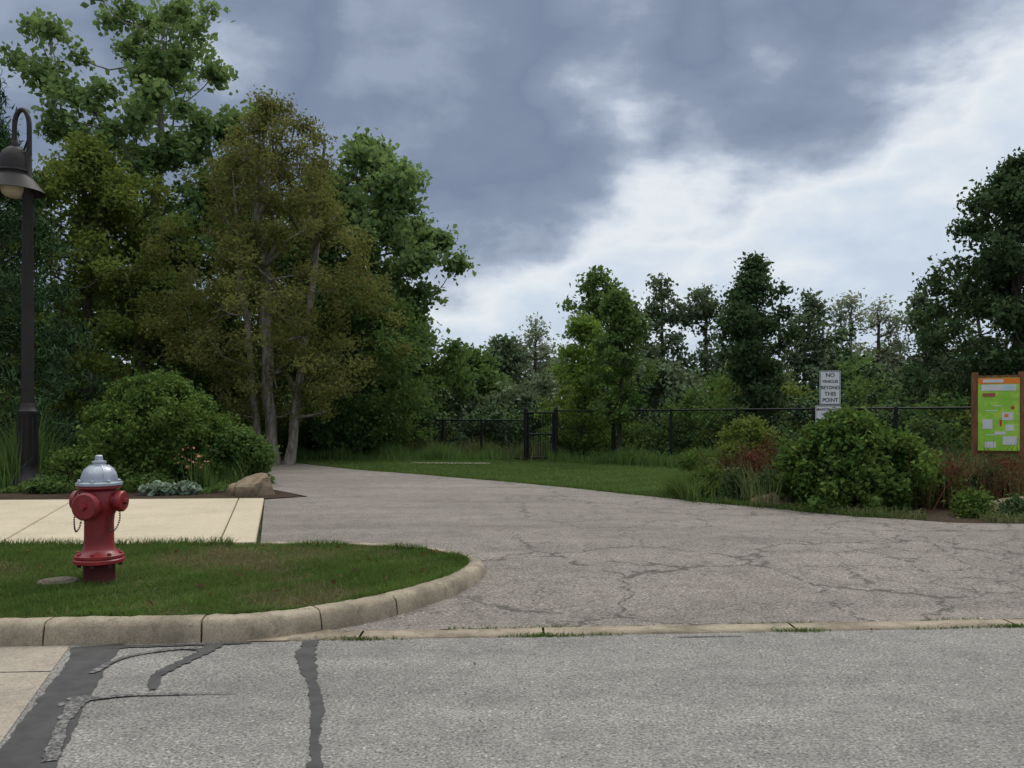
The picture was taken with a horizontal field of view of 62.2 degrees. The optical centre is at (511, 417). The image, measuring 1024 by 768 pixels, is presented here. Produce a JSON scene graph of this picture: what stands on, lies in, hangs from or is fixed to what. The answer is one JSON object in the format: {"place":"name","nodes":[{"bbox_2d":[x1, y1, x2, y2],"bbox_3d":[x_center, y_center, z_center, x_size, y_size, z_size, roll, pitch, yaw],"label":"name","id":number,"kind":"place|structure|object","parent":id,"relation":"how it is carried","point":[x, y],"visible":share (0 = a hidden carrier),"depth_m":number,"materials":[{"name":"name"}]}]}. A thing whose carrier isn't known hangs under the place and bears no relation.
{"place":"outdoors","nodes":[
{"label":"outdoors","id":0,"kind":"place"},
{"bbox_2d":[0,645,69,741],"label":"concrete apron","id":1,"kind":"object","parent":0,"point":[18,689],"visible":1,"depth_m":4.29,"materials":[{"name":"beige concrete"}]},
{"bbox_2d":[0,498,263,545],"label":"pavement","id":2,"kind":"structure","parent":0,"point":[223,518],"depth_m":9.73,"materials":[{"name":"concrete"}]},
{"bbox_2d":[0,535,476,617],"bbox_3d":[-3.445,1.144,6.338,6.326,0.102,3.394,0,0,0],"label":"grass verge","id":3,"kind":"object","parent":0,"point":[38,553],"depth_m":6.29,"materials":[{"name":"green plant"}]},
{"bbox_2d":[37,576,78,588],"bbox_3d":[-3.220,1.181,6.020,0.270,0.077,0.270,0,0,0],"label":"valve cover","id":4,"kind":"object","parent":3,"relation":"on","point":[52,579],"visible":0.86,"depth_m":5.99,"materials":[{"name":"metal"}]},
{"bbox_2d":[69,455,128,584],"bbox_3d":[-2.983,0.759,6.134,0.380,0.982,0.378,0,0,-36],"label":"fire hydrant","id":5,"kind":"object","parent":3,"relation":"on","point":[97,500],"visible":0.99,"depth_m":6.06,"materials":[{"name":"red metal"}]},
{"bbox_2d":[413,462,489,463],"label":"footpath","id":6,"kind":"structure","parent":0,"point":[447,462],"depth_m":21.98,"materials":[{"name":"grey concrete"}]},
{"bbox_2d":[0,627,1023,767],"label":"street","id":7,"kind":"structure","parent":0,"point":[926,698],"depth_m":3.87,"materials":[{"name":"grey asphalt"}]},
{"bbox_2d":[0,640,325,767],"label":"tar patch","id":8,"kind":"object","parent":7,"relation":"on","point":[25,745],"visible":1,"depth_m":3.94,"materials":[{"name":"black asphalt"}]},
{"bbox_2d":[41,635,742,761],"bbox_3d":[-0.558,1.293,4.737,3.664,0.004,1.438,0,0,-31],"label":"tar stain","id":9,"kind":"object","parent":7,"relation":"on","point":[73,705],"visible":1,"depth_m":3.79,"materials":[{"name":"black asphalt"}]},
{"bbox_2d":[287,619,1023,640],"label":"concrete strip","id":10,"kind":"object","parent":7,"relation":"on","point":[603,630],"visible":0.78,"depth_m":5.18,"materials":[{"name":"beige concrete"}]},
{"bbox_2d":[309,616,1023,640],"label":"grass tufts","id":11,"kind":"object","parent":7,"relation":"on","point":[599,633],"visible":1,"depth_m":5.16,"materials":[{"name":"green plant"}]},
{"bbox_2d":[0,0,1023,405],"label":"sky","id":12,"kind":"structure","parent":0,"point":[836,142],"materials":[{"name":"grey"}]},
{"bbox_2d":[160,439,1023,637],"bbox_3d":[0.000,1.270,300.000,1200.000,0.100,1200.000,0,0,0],"label":"ground","id":13,"kind":"structure","parent":0,"point":[259,533],"depth_m":9.46,"materials":[{"name":"brown soil"}]},
{"bbox_2d":[0,125,226,426],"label":"maple tree","id":14,"kind":"object","parent":13,"relation":"on","point":[89,167],"visible":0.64,"depth_m":21.97,"materials":[{"name":"green plant"}]},
{"bbox_2d":[0,0,269,375],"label":"cottonwood tree","id":15,"kind":"object","parent":13,"relation":"on","point":[156,71],"visible":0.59,"depth_m":25.01,"materials":[{"name":"green plant"}]},
{"bbox_2d":[0,469,300,499],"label":"planting bed","id":16,"kind":"object","parent":13,"relation":"on","point":[20,495],"visible":0.2,"depth_m":13.10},
{"bbox_2d":[0,108,45,485],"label":"street lamp","id":17,"kind":"object","parent":16,"relation":"on","point":[17,181],"visible":0.93,"depth_m":14.81,"materials":[{"name":"black metal"}]},
{"bbox_2d":[0,73,125,457],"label":"spruce tree","id":18,"kind":"object","parent":16,"relation":"on","point":[12,373],"visible":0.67,"depth_m":17.45,"materials":[{"name":"green plant"}]},
{"bbox_2d":[0,447,229,495],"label":"border plants","id":19,"kind":"object","parent":16,"relation":"on","point":[55,485],"visible":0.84,"depth_m":13.45,"materials":[{"name":"green plant"}]},
{"bbox_2d":[0,403,254,489],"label":"ornamental grass","id":20,"kind":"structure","parent":16,"relation":"on","point":[9,465],"depth_m":14.71,"materials":[{"name":"green plant"}]},
{"bbox_2d":[40,368,251,491],"bbox_3d":[-6.380,0.173,15.228,3.702,2.158,3.154,0,0,0],"label":"bush","id":21,"kind":"object","parent":16,"relation":"on","point":[153,399],"visible":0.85,"depth_m":14.39,"materials":[{"name":"green plant"}]},
{"bbox_2d":[176,423,282,483],"bbox_3d":[-4.965,0.657,15.192,1.709,1.191,1.609,0,0,0],"label":"bush","id":22,"kind":"object","parent":16,"relation":"on","point":[262,460],"visible":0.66,"depth_m":14.83,"materials":[{"name":"green plant"}]},
{"bbox_2d":[224,483,235,491],"bbox_3d":[-4.421,1.186,13.884,0.425,0.260,0.495,0,0,28],"label":"boulder","id":23,"kind":"object","parent":16,"relation":"on","point":[230,488],"visible":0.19,"depth_m":13.73,"materials":[{"name":"stone"}]},
{"bbox_2d":[233,473,274,495],"bbox_3d":[-4.041,1.145,13.259,0.580,0.567,0.621,0,0,26],"label":"boulder","id":24,"kind":"object","parent":16,"relation":"on","point":[258,484],"visible":0.58,"depth_m":13.07,"materials":[{"name":"stone"}]},
{"bbox_2d":[135,149,326,423],"bbox_3d":[-8.945,-3.608,27.375,5.721,10.005,6.703,0,0,36],"label":"maple tree","id":25,"kind":"object","parent":13,"relation":"on","point":[205,381],"visible":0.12,"depth_m":26.43,"materials":[{"name":"green plant"}]},
{"bbox_2d":[0,542,485,646],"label":"kerb","id":26,"kind":"structure","parent":13,"relation":"on","point":[107,630],"depth_m":4.97,"materials":[{"name":"concrete"}]},
{"bbox_2d":[248,629,331,640],"bbox_3d":[-1.306,1.294,5.037,0.516,0.001,0.154,0,0,-41],"label":"kerb apron patch","id":27,"kind":"object","parent":26,"relation":"on","point":[277,638],"visible":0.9,"depth_m":4.98,"materials":[{"name":"concrete"}]},
{"bbox_2d":[117,84,417,464],"bbox_3d":[-6.255,-3.575,22.141,7.350,9.869,6.162,0,0,-39],"label":"birch tree","id":28,"kind":"object","parent":13,"relation":"on","point":[259,157],"visible":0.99,"depth_m":21.42,"materials":[{"name":"green plant"}]},
{"bbox_2d":[273,269,445,454],"bbox_3d":[-4.603,-1.611,25.496,5.656,5.894,4.948,0,0,0],"label":"willow tree","id":29,"kind":"object","parent":13,"relation":"on","point":[359,422],"visible":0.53,"depth_m":24.73,"materials":[{"name":"green plant"}]},
{"bbox_2d":[276,126,480,445],"bbox_3d":[-4.969,-4.043,28.308,6.252,10.768,7.305,0,0,-42],"label":"cottonwood tree","id":30,"kind":"object","parent":13,"relation":"on","point":[389,184],"visible":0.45,"depth_m":26.84,"materials":[{"name":"green plant"}]},
{"bbox_2d":[0,361,1017,468],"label":"undergrowth","id":31,"kind":"object","parent":13,"relation":"on","point":[866,385],"visible":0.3,"depth_m":25.37,"materials":[{"name":"green plant"}]},
{"bbox_2d":[0,255,1023,447],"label":"distant trees","id":32,"kind":"object","parent":13,"relation":"on","point":[475,378],"visible":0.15,"depth_m":39.20,"materials":[{"name":"green plant"}]},
{"bbox_2d":[534,310,633,455],"bbox_3d":[2.092,-0.929,24.982,2.369,4.524,2.859,0,0,-40],"label":"ash tree","id":33,"kind":"object","parent":13,"relation":"on","point":[581,327],"visible":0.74,"depth_m":24.71,"materials":[{"name":"green plant"}]},
{"bbox_2d":[578,282,661,453],"bbox_3d":[2.924,-1.174,22.872,2.306,4.999,2.400,0,0,0],"label":"maple tree","id":34,"kind":"object","parent":13,"relation":"on","point":[618,307],"visible":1,"depth_m":22.65,"materials":[{"name":"green plant"}]},
{"bbox_2d":[390,407,1015,460],"bbox_3d":[2.152,0.535,24.596,34.727,1.530,3.964,0,0,44],"label":"chain link fence","id":35,"kind":"object","parent":13,"relation":"on","point":[896,419],"visible":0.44,"depth_m":21.50,"materials":[{"name":"black metal"}]},
{"bbox_2d":[524,407,615,459],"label":"gate","id":36,"kind":"structure","parent":35,"relation":"attached to","point":[527,433],"depth_m":23.56,"materials":[{"name":"black metal"}]},
{"bbox_2d":[704,250,812,446],"bbox_3d":[6.894,-1.703,23.934,3.160,6.102,3.199,0,0,0],"label":"oak tree","id":37,"kind":"object","parent":13,"relation":"on","point":[753,367],"visible":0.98,"depth_m":23.52,"materials":[{"name":"green plant"}]},
{"bbox_2d":[872,146,1023,414],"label":"oak tree","id":38,"kind":"object","parent":13,"relation":"on","point":[998,263],"visible":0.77,"depth_m":22.01,"materials":[{"name":"green plant"}]},
{"bbox_2d":[280,454,915,519],"bbox_3d":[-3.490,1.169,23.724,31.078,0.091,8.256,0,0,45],"label":"lawn","id":39,"kind":"structure","parent":0,"point":[501,467],"depth_m":18.18,"materials":[{"name":"green plant"}]},
{"bbox_2d":[279,433,1017,469],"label":"meadow grass","id":40,"kind":"structure","parent":39,"relation":"on","point":[431,452],"depth_m":23.95,"materials":[{"name":"green plant"}]},
{"bbox_2d":[261,461,1023,630],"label":"driveway road","id":41,"kind":"structure","parent":0,"point":[526,544],"depth_m":7.72,"materials":[{"name":"grey asphalt"}]},
{"bbox_2d":[729,498,1023,523],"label":"planting bed","id":42,"kind":"object","parent":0,"point":[937,514],"visible":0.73,"depth_m":10.33,"materials":[{"name":"brown soil"}]},
{"bbox_2d":[714,413,780,474],"bbox_3d":[3.726,0.630,13.454,1.104,1.406,1.209,0,0,0],"label":"bush","id":43,"kind":"object","parent":42,"relation":"on","point":[746,429],"visible":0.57,"depth_m":13.28,"materials":[{"name":"green plant"}]},
{"bbox_2d":[752,492,794,504],"bbox_3d":[3.621,1.172,11.758,0.634,0.354,0.423,0,0,0],"label":"boulder","id":44,"kind":"object","parent":42,"relation":"on","point":[785,500],"visible":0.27,"depth_m":11.61,"materials":[{"name":"stone"}]},
{"bbox_2d":[815,370,840,421],"bbox_3d":[5.590,0.200,15.021,0.460,2.100,0.053,0,0,0],"label":"traffic sign","id":45,"kind":"object","parent":42,"relation":"on","point":[830,387],"visible":0.58,"depth_m":15.00,"materials":[{"name":"metal"}]},
{"bbox_2d":[642,419,1023,523],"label":"flower bed plants","id":46,"kind":"object","parent":42,"relation":"on","point":[961,490],"visible":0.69,"depth_m":11.53,"materials":[{"name":"green plant"}]},
{"bbox_2d":[768,402,942,512],"bbox_3d":[4.577,0.520,11.466,2.188,1.467,2.029,0,0,0],"label":"bush","id":47,"kind":"object","parent":42,"relation":"on","point":[845,455],"visible":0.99,"depth_m":11.02,"materials":[{"name":"green plant"}]},
{"bbox_2d":[971,371,1023,477],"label":"information board","id":48,"kind":"object","parent":42,"relation":"on","point":[997,409],"visible":0.91,"depth_m":13.97,"materials":[{"name":"brown wood"}]},
{"bbox_2d":[983,496,1023,513],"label":"boulder","id":49,"kind":"object","parent":42,"relation":"on","point":[1002,499],"visible":0.12,"depth_m":10.54,"materials":[{"name":"stone"}]}
]}

